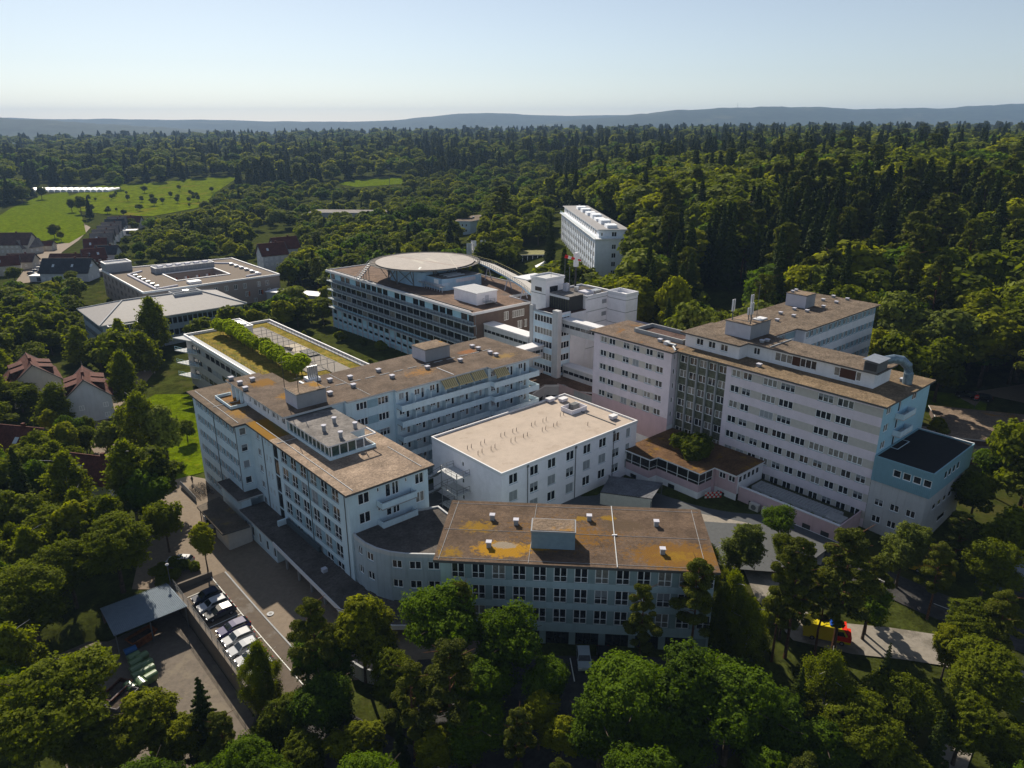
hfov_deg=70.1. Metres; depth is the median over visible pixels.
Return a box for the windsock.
[564,255,580,282]
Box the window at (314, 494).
[311,489,318,505]
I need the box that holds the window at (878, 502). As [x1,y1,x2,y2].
[874,498,883,507]
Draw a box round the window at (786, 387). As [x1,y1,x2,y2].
[780,382,794,393]
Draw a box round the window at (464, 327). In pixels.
[462,324,467,331]
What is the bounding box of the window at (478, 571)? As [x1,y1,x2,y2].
[472,564,484,577]
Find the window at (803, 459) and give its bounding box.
[799,455,808,464]
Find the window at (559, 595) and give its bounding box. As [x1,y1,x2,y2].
[553,588,566,602]
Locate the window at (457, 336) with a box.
[454,333,460,339]
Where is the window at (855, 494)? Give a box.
[851,490,862,500]
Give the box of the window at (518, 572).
[512,566,525,579]
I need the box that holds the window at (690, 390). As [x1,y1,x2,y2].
[687,386,693,394]
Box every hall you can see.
[309,209,389,217]
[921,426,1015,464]
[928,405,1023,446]
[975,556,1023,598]
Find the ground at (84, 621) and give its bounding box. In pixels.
[0,135,1023,767]
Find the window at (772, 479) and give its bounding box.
[769,476,777,483]
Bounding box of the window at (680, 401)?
[677,398,683,405]
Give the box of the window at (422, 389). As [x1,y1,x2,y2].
[421,387,423,397]
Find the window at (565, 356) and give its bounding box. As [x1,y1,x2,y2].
[561,352,568,360]
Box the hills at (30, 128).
[0,117,238,140]
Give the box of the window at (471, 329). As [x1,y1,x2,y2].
[469,326,473,333]
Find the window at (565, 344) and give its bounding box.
[561,340,568,348]
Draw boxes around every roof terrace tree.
[210,318,221,328]
[214,320,223,334]
[216,318,233,336]
[222,320,239,335]
[225,323,243,340]
[233,326,247,341]
[235,329,251,346]
[237,332,254,348]
[242,335,257,349]
[248,338,258,354]
[250,337,271,356]
[258,340,278,355]
[261,344,283,362]
[266,347,285,361]
[276,352,292,365]
[281,355,292,374]
[286,359,306,374]
[291,353,311,372]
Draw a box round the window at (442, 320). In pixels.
[440,317,445,324]
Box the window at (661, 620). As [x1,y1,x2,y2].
[655,614,668,627]
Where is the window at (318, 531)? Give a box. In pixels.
[315,524,321,540]
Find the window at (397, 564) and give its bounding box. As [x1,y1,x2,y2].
[392,560,402,569]
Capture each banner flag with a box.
[466,243,471,254]
[471,241,475,252]
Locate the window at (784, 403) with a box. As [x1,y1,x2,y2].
[778,398,792,409]
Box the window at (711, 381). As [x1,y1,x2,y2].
[707,377,714,385]
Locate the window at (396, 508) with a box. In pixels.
[393,505,399,512]
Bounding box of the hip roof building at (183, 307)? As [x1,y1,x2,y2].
[76,288,246,346]
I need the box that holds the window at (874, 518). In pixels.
[871,514,880,523]
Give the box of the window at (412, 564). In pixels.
[409,561,421,569]
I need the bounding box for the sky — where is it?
[0,0,1023,121]
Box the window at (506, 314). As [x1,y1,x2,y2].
[504,311,508,319]
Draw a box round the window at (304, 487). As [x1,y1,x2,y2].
[301,481,307,496]
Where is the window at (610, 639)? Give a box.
[605,634,627,646]
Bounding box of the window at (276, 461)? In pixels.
[274,458,279,475]
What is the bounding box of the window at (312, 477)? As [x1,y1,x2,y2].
[310,472,316,486]
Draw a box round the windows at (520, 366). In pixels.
[242,363,525,420]
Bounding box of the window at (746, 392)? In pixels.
[741,388,749,396]
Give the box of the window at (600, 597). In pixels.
[594,590,607,604]
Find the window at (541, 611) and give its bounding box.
[532,608,545,621]
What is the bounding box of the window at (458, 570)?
[451,563,464,576]
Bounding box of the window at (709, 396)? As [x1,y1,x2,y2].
[706,392,713,400]
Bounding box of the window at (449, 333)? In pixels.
[447,330,453,337]
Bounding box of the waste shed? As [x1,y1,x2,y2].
[100,583,188,655]
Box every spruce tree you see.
[7,447,36,494]
[84,196,94,218]
[185,677,223,765]
[391,713,412,767]
[543,212,555,265]
[641,242,655,277]
[643,258,660,324]
[661,297,672,325]
[666,246,678,282]
[668,228,677,259]
[669,209,685,255]
[670,232,683,275]
[679,262,689,289]
[683,221,701,291]
[685,252,700,300]
[696,179,706,202]
[699,221,715,284]
[706,206,727,286]
[715,213,741,289]
[717,201,738,269]
[739,231,761,289]
[745,185,756,218]
[751,184,764,215]
[755,230,772,269]
[764,197,772,219]
[767,291,775,304]
[769,225,788,265]
[770,251,786,302]
[771,213,785,250]
[773,215,776,228]
[774,197,788,236]
[776,243,788,271]
[779,667,808,753]
[787,189,795,223]
[789,174,794,187]
[790,251,799,267]
[795,185,810,229]
[798,206,810,251]
[801,214,821,257]
[802,224,811,247]
[804,270,812,291]
[818,262,835,295]
[819,213,834,253]
[820,200,834,243]
[820,208,838,249]
[821,232,834,252]
[828,174,846,213]
[837,210,851,241]
[838,254,852,286]
[851,195,861,237]
[862,225,868,239]
[867,183,882,232]
[868,196,885,237]
[868,239,873,249]
[871,210,881,238]
[873,193,891,245]
[873,643,892,689]
[875,164,893,197]
[875,239,880,248]
[883,272,895,296]
[887,187,910,242]
[888,163,896,191]
[891,173,902,226]
[891,198,912,243]
[894,273,899,289]
[913,201,920,211]
[913,280,920,299]
[918,708,949,767]
[930,164,936,187]
[944,166,954,192]
[947,237,953,247]
[965,187,970,203]
[968,206,977,221]
[971,187,981,213]
[979,184,983,212]
[982,170,1003,211]
[985,222,992,236]
[985,225,1003,253]
[987,201,992,212]
[991,193,1009,232]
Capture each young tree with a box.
[5,443,25,453]
[16,288,31,293]
[20,293,36,298]
[24,285,33,290]
[37,409,58,428]
[38,280,60,294]
[46,420,80,445]
[50,499,91,537]
[56,231,64,241]
[105,686,186,758]
[152,744,188,767]
[158,712,206,766]
[188,521,215,571]
[243,309,266,321]
[270,300,295,324]
[295,247,317,259]
[302,252,317,270]
[304,300,314,321]
[318,285,328,297]
[319,719,388,765]
[326,245,342,252]
[331,593,399,683]
[401,244,420,252]
[413,721,456,767]
[427,242,452,251]
[429,236,445,243]
[476,231,490,242]
[489,227,512,242]
[505,215,520,228]
[512,236,522,248]
[516,220,527,243]
[520,689,560,750]
[537,714,578,758]
[548,263,588,278]
[603,275,657,321]
[613,188,627,226]
[624,216,650,240]
[629,282,656,316]
[635,192,660,210]
[647,198,664,216]
[654,275,694,324]
[684,228,710,264]
[768,174,782,185]
[783,264,815,294]
[812,239,886,276]
[865,169,895,190]
[868,327,888,355]
[881,164,903,172]
[922,263,958,277]
[926,416,950,434]
[927,158,946,169]
[931,622,968,680]
[953,288,1013,373]
[962,310,1023,388]
[964,282,996,299]
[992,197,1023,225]
[1000,341,1023,384]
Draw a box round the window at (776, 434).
[771,429,785,440]
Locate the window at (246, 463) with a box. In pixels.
[243,459,250,468]
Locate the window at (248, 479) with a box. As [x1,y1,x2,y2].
[245,475,252,484]
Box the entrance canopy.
[197,497,252,549]
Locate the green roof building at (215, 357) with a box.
[173,318,368,387]
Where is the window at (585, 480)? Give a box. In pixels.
[582,475,589,486]
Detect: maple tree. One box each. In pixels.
[0,561,10,572]
[0,664,38,708]
[3,280,27,289]
[15,291,38,295]
[19,459,48,493]
[32,291,62,299]
[52,414,85,434]
[60,287,81,295]
[113,176,124,189]
[116,745,192,767]
[117,468,171,515]
[131,241,147,252]
[188,760,216,767]
[212,730,284,767]
[236,752,292,767]
[250,302,268,312]
[265,294,290,324]
[283,257,307,285]
[285,668,356,736]
[287,630,359,683]
[314,248,335,261]
[330,249,345,256]
[337,750,398,767]
[339,236,361,250]
[349,233,369,242]
[355,257,369,264]
[358,238,378,253]
[360,249,372,257]
[365,250,389,263]
[397,576,478,662]
[402,202,437,221]
[422,228,436,236]
[441,249,456,252]
[441,695,508,767]
[443,652,521,702]
[452,248,465,253]
[470,597,542,696]
[520,651,570,699]
[566,690,637,767]
[582,646,685,756]
[602,738,680,767]
[623,636,755,743]
[637,715,719,767]
[655,254,669,260]
[681,198,691,205]
[687,194,697,206]
[694,300,718,312]
[695,222,718,236]
[699,645,784,766]
[728,679,811,761]
[740,743,793,767]
[741,270,785,303]
[761,504,796,533]
[792,715,865,767]
[840,584,894,639]
[850,160,873,171]
[875,290,937,312]
[882,243,929,271]
[968,332,1012,385]
[971,448,1018,493]
[981,169,1023,191]
[994,759,1023,767]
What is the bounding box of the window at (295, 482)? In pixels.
[292,474,298,489]
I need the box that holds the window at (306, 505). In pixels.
[303,499,309,514]
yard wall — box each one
[172,579,263,716]
[175,571,212,589]
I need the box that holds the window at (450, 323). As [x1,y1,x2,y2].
[447,319,452,326]
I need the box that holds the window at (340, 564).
[338,560,344,571]
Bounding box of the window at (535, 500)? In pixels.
[530,497,537,502]
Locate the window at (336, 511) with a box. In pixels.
[333,505,339,521]
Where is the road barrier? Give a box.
[705,491,721,498]
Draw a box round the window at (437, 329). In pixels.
[434,326,439,332]
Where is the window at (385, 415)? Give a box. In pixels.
[379,411,389,420]
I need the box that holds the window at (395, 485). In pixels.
[392,480,398,494]
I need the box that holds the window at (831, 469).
[826,464,835,474]
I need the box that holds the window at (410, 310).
[407,307,412,313]
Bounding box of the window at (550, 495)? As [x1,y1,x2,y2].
[547,490,554,502]
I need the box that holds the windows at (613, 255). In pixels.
[562,218,615,274]
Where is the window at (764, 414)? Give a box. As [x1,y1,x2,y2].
[759,409,772,420]
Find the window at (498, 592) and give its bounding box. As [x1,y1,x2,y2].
[492,585,505,599]
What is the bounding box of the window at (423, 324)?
[420,321,425,327]
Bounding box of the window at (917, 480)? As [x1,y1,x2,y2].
[912,476,921,484]
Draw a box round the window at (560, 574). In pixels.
[553,568,566,581]
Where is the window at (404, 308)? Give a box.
[401,305,406,311]
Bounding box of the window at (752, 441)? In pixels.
[748,437,756,446]
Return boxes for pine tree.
[68,283,84,298]
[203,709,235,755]
[286,596,342,677]
[297,265,306,286]
[309,258,323,291]
[347,258,354,265]
[383,659,433,758]
[405,232,412,242]
[413,637,486,736]
[421,242,428,251]
[447,577,476,650]
[454,235,461,248]
[481,225,489,233]
[490,185,515,215]
[502,704,537,767]
[549,757,571,767]
[622,583,662,656]
[656,178,681,215]
[656,211,683,257]
[656,217,684,254]
[656,268,671,289]
[668,552,716,660]
[677,246,703,288]
[688,167,703,181]
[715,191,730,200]
[736,198,756,224]
[746,168,757,178]
[753,209,766,224]
[754,273,780,304]
[761,553,802,661]
[763,165,772,175]
[764,222,806,267]
[766,162,784,179]
[769,536,823,658]
[778,163,792,176]
[779,186,809,221]
[784,170,804,184]
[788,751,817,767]
[797,149,817,169]
[797,175,816,198]
[800,256,816,266]
[800,568,844,657]
[811,524,886,649]
[813,159,831,176]
[820,248,841,267]
[822,178,838,213]
[834,154,851,171]
[838,206,862,241]
[845,176,866,193]
[849,191,874,234]
[856,555,894,633]
[861,238,874,245]
[868,144,885,161]
[870,229,884,245]
[888,211,932,248]
[890,176,919,221]
[901,166,918,197]
[907,223,940,269]
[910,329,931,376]
[912,541,958,619]
[913,157,926,185]
[915,255,956,311]
[924,199,945,227]
[930,192,966,238]
[932,181,949,195]
[933,231,946,247]
[934,170,946,182]
[943,234,961,246]
[944,511,976,571]
[952,163,971,194]
[954,222,967,240]
[963,201,977,213]
[968,158,986,171]
[968,163,984,173]
[970,167,998,209]
[992,173,1023,211]
[996,439,1023,507]
[999,157,1023,173]
[1002,218,1023,243]
[1012,151,1023,161]
[1013,349,1023,369]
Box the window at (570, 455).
[566,450,573,461]
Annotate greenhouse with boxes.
[33,187,119,191]
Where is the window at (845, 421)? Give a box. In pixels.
[834,415,851,426]
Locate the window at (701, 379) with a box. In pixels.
[698,375,704,383]
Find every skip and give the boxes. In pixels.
[105,677,132,701]
[105,685,138,712]
[124,624,156,647]
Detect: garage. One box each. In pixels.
[29,273,40,281]
[123,229,137,235]
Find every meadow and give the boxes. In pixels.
[0,192,85,242]
[70,176,234,215]
[339,177,402,186]
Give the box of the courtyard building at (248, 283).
[100,258,280,303]
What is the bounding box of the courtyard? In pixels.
[428,476,835,571]
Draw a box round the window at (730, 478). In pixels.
[728,475,734,482]
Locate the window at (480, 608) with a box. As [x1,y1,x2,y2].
[472,605,485,617]
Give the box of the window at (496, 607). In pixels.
[492,606,505,612]
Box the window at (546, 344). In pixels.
[534,337,551,348]
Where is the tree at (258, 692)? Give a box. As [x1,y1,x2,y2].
[236,637,284,715]
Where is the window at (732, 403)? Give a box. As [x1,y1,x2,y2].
[728,399,736,408]
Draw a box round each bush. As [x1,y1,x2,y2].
[147,561,166,576]
[154,573,172,587]
[166,568,181,581]
[167,555,182,566]
[172,558,190,571]
[186,560,200,572]
[333,331,347,340]
[358,337,367,344]
[374,340,387,350]
[669,430,715,460]
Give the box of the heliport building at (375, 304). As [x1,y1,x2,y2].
[325,264,530,354]
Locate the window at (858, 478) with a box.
[854,474,865,484]
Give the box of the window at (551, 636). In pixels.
[546,631,568,643]
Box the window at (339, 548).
[336,542,343,558]
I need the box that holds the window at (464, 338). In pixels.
[462,335,467,341]
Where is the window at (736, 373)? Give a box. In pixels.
[732,369,740,378]
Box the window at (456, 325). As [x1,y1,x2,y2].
[454,322,460,329]
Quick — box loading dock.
[217,478,413,629]
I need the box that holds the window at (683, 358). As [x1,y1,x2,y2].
[681,355,686,362]
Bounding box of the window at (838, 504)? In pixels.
[835,501,844,509]
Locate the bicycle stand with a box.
[180,481,196,500]
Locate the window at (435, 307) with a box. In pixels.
[433,304,437,310]
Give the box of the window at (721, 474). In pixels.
[719,471,725,478]
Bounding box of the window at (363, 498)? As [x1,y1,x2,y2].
[358,491,369,505]
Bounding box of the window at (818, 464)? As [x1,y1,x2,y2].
[811,459,821,469]
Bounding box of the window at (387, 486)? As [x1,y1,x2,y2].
[385,483,390,496]
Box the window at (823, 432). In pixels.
[813,426,828,437]
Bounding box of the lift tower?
[514,267,638,378]
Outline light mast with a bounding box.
[573,252,578,285]
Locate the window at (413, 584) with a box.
[410,581,421,587]
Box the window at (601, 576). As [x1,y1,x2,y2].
[595,570,608,583]
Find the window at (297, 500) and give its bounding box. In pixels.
[294,491,299,505]
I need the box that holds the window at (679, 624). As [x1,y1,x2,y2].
[675,615,688,628]
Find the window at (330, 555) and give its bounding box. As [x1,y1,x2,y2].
[327,551,333,561]
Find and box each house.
[0,231,36,255]
[0,254,21,275]
[0,423,53,450]
[3,352,62,408]
[6,252,40,268]
[16,238,43,253]
[37,256,135,281]
[42,241,56,250]
[48,252,89,257]
[62,365,114,420]
[69,452,115,498]
[80,246,107,267]
[82,237,108,248]
[89,231,114,244]
[91,227,115,244]
[94,244,123,260]
[96,224,120,241]
[101,221,123,237]
[104,217,126,229]
[107,215,127,228]
[110,215,144,228]
[255,241,288,270]
[269,235,300,255]
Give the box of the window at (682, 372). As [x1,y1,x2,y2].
[679,369,685,377]
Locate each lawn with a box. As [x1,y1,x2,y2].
[121,394,203,478]
[926,391,986,410]
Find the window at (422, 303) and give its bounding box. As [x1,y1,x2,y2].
[419,300,424,306]
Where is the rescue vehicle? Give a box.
[803,613,851,645]
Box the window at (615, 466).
[611,462,617,473]
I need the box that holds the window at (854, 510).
[849,506,859,513]
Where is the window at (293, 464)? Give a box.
[290,458,296,471]
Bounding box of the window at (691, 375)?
[689,372,695,380]
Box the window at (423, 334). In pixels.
[421,332,426,338]
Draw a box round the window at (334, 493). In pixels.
[331,488,338,503]
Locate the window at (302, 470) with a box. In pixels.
[300,465,305,478]
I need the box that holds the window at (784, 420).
[775,414,790,425]
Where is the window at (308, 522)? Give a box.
[305,516,311,531]
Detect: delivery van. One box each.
[202,514,214,528]
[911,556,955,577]
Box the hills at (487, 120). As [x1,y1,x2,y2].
[9,113,620,133]
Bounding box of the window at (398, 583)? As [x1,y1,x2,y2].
[393,579,403,588]
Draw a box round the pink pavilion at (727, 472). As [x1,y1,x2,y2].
[625,428,764,499]
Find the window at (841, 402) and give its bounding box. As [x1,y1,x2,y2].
[837,398,853,409]
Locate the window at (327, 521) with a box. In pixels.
[324,515,330,531]
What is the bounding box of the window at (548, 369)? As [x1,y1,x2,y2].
[534,361,551,373]
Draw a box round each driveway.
[702,514,824,564]
[744,570,1023,701]
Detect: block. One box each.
[431,393,637,503]
[560,205,627,276]
[589,284,935,526]
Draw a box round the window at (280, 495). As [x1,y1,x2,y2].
[278,491,283,508]
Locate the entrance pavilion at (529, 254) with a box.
[519,250,545,261]
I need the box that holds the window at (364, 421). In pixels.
[357,417,368,424]
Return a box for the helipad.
[354,252,479,285]
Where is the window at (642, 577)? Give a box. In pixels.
[637,572,650,584]
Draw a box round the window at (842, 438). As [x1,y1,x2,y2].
[832,431,848,443]
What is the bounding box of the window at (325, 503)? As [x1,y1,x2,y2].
[322,497,328,513]
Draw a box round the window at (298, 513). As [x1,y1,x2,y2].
[296,509,301,523]
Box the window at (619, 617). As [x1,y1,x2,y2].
[613,612,627,625]
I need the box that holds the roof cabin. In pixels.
[453,284,497,304]
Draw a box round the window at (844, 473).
[840,469,850,479]
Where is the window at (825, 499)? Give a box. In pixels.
[821,495,830,503]
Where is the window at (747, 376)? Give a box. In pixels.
[743,372,751,381]
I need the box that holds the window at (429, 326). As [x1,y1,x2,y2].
[427,323,432,330]
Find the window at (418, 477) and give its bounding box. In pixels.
[415,472,423,484]
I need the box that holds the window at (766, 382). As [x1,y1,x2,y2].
[763,377,776,388]
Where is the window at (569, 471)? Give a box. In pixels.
[566,466,573,477]
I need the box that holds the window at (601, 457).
[598,453,605,464]
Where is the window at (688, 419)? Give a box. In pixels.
[685,415,691,423]
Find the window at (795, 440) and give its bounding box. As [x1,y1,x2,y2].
[789,435,804,446]
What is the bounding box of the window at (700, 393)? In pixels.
[697,389,703,397]
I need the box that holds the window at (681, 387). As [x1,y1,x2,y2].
[678,384,684,391]
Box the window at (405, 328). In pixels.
[402,325,407,331]
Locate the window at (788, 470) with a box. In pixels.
[783,465,792,475]
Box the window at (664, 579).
[658,573,672,586]
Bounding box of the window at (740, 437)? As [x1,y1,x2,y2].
[737,433,744,442]
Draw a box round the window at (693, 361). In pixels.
[690,357,696,365]
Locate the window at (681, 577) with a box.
[679,574,685,586]
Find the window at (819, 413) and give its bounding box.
[815,409,831,420]
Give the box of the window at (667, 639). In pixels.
[664,637,688,648]
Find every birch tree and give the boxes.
[0,313,14,327]
[0,320,17,351]
[0,348,13,359]
[0,349,13,376]
[0,374,14,411]
[0,522,18,542]
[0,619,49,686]
[7,524,49,562]
[15,318,41,344]
[26,381,77,426]
[34,450,97,504]
[40,292,66,309]
[42,438,69,453]
[52,531,77,550]
[55,320,65,346]
[60,326,87,365]
[61,485,90,538]
[73,519,93,542]
[84,492,133,525]
[96,438,161,520]
[104,348,147,403]
[106,318,134,333]
[109,389,160,452]
[130,296,173,348]
[130,330,164,371]
[141,344,162,372]
[703,566,750,656]
[711,543,729,594]
[717,594,773,669]
[790,646,860,721]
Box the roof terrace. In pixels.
[738,479,860,542]
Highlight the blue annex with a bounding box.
[863,427,974,536]
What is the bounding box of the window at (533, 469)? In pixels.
[530,464,538,476]
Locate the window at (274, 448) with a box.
[273,445,277,458]
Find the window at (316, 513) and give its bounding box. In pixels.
[313,507,319,522]
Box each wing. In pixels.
[186,373,433,581]
[215,337,540,479]
[433,500,720,651]
[715,289,880,356]
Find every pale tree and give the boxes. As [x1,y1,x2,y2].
[2,286,17,290]
[59,284,80,293]
[60,277,88,291]
[90,420,121,453]
[137,404,183,459]
[197,740,233,764]
[199,201,209,208]
[279,286,307,319]
[308,256,330,286]
[314,266,338,286]
[318,241,333,247]
[471,264,479,272]
[534,206,554,217]
[570,272,604,285]
[614,248,668,278]
[618,185,658,205]
[642,216,686,254]
[663,300,720,330]
[671,188,688,209]
[676,205,688,213]
[683,201,706,229]
[684,183,700,196]
[687,168,705,178]
[689,184,730,204]
[693,290,710,304]
[712,172,736,179]
[719,523,768,570]
[729,299,773,316]
[736,173,755,179]
[761,592,806,640]
[815,176,830,196]
[873,290,934,330]
[873,307,889,331]
[874,262,898,273]
[878,520,935,587]
[885,321,928,340]
[917,309,987,385]
[948,208,970,221]
[969,235,1007,250]
[985,158,1023,172]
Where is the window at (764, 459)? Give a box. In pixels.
[759,456,767,465]
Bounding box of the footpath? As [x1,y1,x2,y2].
[91,370,153,455]
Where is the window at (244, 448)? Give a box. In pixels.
[241,443,247,452]
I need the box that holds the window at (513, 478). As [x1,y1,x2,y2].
[509,472,517,485]
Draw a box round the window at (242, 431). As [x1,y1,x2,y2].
[239,427,246,435]
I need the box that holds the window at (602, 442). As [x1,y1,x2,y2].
[599,437,605,448]
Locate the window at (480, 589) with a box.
[472,584,484,598]
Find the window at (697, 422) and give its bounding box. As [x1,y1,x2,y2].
[694,418,700,426]
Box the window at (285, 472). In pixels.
[283,467,288,481]
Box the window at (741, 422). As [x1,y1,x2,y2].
[738,418,746,427]
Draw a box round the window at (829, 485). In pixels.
[823,480,833,490]
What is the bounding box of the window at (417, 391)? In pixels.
[415,388,419,395]
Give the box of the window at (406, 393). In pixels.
[405,391,408,401]
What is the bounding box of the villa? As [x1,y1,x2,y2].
[455,215,492,234]
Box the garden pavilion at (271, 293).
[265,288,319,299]
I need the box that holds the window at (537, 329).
[534,325,551,336]
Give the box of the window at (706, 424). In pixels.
[703,421,710,429]
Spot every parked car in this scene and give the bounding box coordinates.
[165,554,194,566]
[191,585,222,604]
[196,593,230,613]
[203,601,236,621]
[216,616,251,638]
[221,626,255,648]
[226,635,260,658]
[234,647,268,667]
[576,645,591,670]
[596,645,610,662]
[955,390,976,398]
[970,393,992,401]
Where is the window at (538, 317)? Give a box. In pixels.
[534,313,551,324]
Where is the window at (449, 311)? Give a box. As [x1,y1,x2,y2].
[447,308,452,315]
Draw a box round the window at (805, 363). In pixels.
[800,358,816,369]
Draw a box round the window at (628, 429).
[626,428,629,437]
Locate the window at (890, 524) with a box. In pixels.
[885,520,895,529]
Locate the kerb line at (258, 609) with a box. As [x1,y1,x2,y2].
[225,571,290,645]
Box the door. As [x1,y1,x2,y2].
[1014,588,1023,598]
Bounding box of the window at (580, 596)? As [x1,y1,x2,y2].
[573,589,586,603]
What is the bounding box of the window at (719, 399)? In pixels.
[716,395,723,404]
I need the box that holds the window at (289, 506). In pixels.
[287,501,292,515]
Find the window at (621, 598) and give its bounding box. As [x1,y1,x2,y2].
[614,591,628,605]
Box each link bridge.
[483,321,528,346]
[516,342,543,360]
[530,365,543,374]
[562,317,602,340]
[563,362,592,385]
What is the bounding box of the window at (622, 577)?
[616,571,629,584]
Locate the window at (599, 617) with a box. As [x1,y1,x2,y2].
[593,611,606,624]
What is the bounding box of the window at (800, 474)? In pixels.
[796,470,805,479]
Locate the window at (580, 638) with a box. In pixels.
[575,632,598,644]
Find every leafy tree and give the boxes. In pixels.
[0,305,22,319]
[0,332,15,350]
[0,362,6,374]
[0,401,11,418]
[0,407,19,423]
[0,459,24,490]
[0,489,34,526]
[0,540,21,565]
[0,558,74,644]
[0,640,120,767]
[1,289,17,297]
[1,293,31,307]
[2,332,13,353]
[2,380,35,412]
[3,326,25,348]
[4,267,22,279]
[5,444,52,491]
[7,538,29,556]
[11,185,30,202]
[11,341,48,361]
[12,384,42,415]
[14,311,51,330]
[17,493,52,527]
[18,502,63,530]
[19,298,59,314]
[19,428,54,446]
[29,537,90,608]
[34,520,69,548]
[35,329,61,354]
[36,187,47,197]
[38,289,60,295]
[46,224,60,237]
[47,704,110,767]
[48,312,71,331]
[58,441,78,448]
[59,325,88,348]
[60,295,78,302]
[62,311,81,325]
[63,270,76,278]
[63,445,84,453]
[64,299,84,321]
[64,719,146,767]
[66,199,75,209]
[70,510,154,593]
[73,196,85,213]
[74,321,85,329]
[77,425,95,453]
[81,337,101,368]
[82,415,96,449]
[86,347,105,364]
[86,493,129,525]
[94,329,138,363]
[114,253,128,259]
[122,444,185,492]
[140,186,147,191]
[141,499,183,552]
[148,197,157,205]
[177,419,195,441]
[182,317,210,332]
[199,316,211,321]
[215,305,247,320]
[242,721,281,759]
[256,685,311,749]
[276,260,299,285]
[280,725,327,767]
[287,297,308,327]
[312,297,332,324]
[332,253,360,267]
[359,244,379,254]
[366,647,412,708]
[384,245,399,254]
[400,241,421,249]
[450,243,460,248]
[454,207,471,218]
[472,240,500,274]
[490,220,513,230]
[491,243,502,263]
[494,246,517,269]
[497,237,512,242]
[499,240,518,258]
[510,230,521,238]
[511,246,522,266]
[526,215,549,245]
[532,260,560,273]
[560,263,592,280]
[584,276,618,288]
[617,202,638,224]
[617,228,665,263]
[635,207,658,221]
[676,178,706,188]
[696,214,719,227]
[700,195,745,223]
[705,181,717,187]
[708,176,738,186]
[718,312,731,320]
[723,178,751,189]
[726,186,748,197]
[734,178,780,191]
[744,190,780,215]
[749,185,779,197]
[771,532,793,554]
[801,279,840,295]
[817,683,906,766]
[818,166,857,181]
[829,284,883,302]
[845,179,855,193]
[858,668,952,741]
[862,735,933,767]
[868,333,934,376]
[879,245,895,249]
[894,268,925,282]
[922,245,975,267]
[923,267,995,311]
[923,336,972,401]
[934,685,1004,765]
[943,595,1001,646]
[943,632,1023,713]
[951,470,1002,513]
[959,252,986,273]
[960,537,1023,597]
[963,249,1023,288]
[966,211,1008,227]
[977,504,1023,551]
[977,713,1023,767]
[978,295,1023,382]
[981,225,1001,238]
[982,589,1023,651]
[985,417,1023,506]
[989,261,1023,282]
[997,285,1023,365]
[1001,239,1023,258]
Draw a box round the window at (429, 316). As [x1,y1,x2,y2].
[426,313,432,319]
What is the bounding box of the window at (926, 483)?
[923,479,931,488]
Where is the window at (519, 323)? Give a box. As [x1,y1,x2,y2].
[517,320,521,327]
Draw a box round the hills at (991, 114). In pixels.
[532,104,1023,132]
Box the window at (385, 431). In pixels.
[380,427,390,435]
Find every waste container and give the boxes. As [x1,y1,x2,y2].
[123,645,137,655]
[123,680,137,690]
[126,650,139,660]
[127,656,142,666]
[128,662,141,672]
[130,667,144,680]
[133,676,147,690]
[134,650,148,660]
[141,657,153,666]
[142,663,155,673]
[143,669,158,684]
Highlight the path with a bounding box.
[937,696,971,767]
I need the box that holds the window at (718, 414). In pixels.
[714,410,721,418]
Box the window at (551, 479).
[547,474,554,486]
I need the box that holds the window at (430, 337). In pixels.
[427,334,432,339]
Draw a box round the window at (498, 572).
[492,565,505,578]
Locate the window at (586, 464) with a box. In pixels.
[583,459,589,470]
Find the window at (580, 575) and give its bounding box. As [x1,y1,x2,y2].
[574,569,587,582]
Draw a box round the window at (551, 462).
[548,457,555,469]
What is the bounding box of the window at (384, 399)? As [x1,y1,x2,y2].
[378,395,388,404]
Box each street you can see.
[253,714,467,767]
[818,552,1023,652]
[957,384,1023,405]
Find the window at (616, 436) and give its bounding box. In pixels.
[613,432,619,442]
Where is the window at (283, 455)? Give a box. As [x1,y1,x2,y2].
[281,451,286,464]
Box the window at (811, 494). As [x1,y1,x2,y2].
[807,490,816,498]
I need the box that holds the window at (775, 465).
[771,461,779,470]
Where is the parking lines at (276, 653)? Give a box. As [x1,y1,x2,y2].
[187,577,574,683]
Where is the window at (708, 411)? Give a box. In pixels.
[705,407,711,415]
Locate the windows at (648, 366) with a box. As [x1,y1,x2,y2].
[599,336,861,448]
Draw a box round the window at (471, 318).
[469,315,473,321]
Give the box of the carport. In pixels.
[600,475,662,507]
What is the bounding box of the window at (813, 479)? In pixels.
[810,475,819,485]
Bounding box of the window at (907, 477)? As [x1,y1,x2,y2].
[902,473,911,481]
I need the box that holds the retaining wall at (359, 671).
[350,661,378,684]
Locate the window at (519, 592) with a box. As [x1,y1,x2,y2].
[512,586,525,600]
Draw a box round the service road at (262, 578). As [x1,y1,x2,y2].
[132,476,483,679]
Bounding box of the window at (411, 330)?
[408,327,413,333]
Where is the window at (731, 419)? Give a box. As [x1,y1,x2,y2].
[726,414,735,423]
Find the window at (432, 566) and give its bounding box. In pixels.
[428,562,439,570]
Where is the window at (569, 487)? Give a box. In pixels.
[565,482,572,494]
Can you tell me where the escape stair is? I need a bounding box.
[425,456,469,507]
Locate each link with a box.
[353,505,447,600]
[529,373,591,402]
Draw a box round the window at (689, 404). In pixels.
[686,401,692,408]

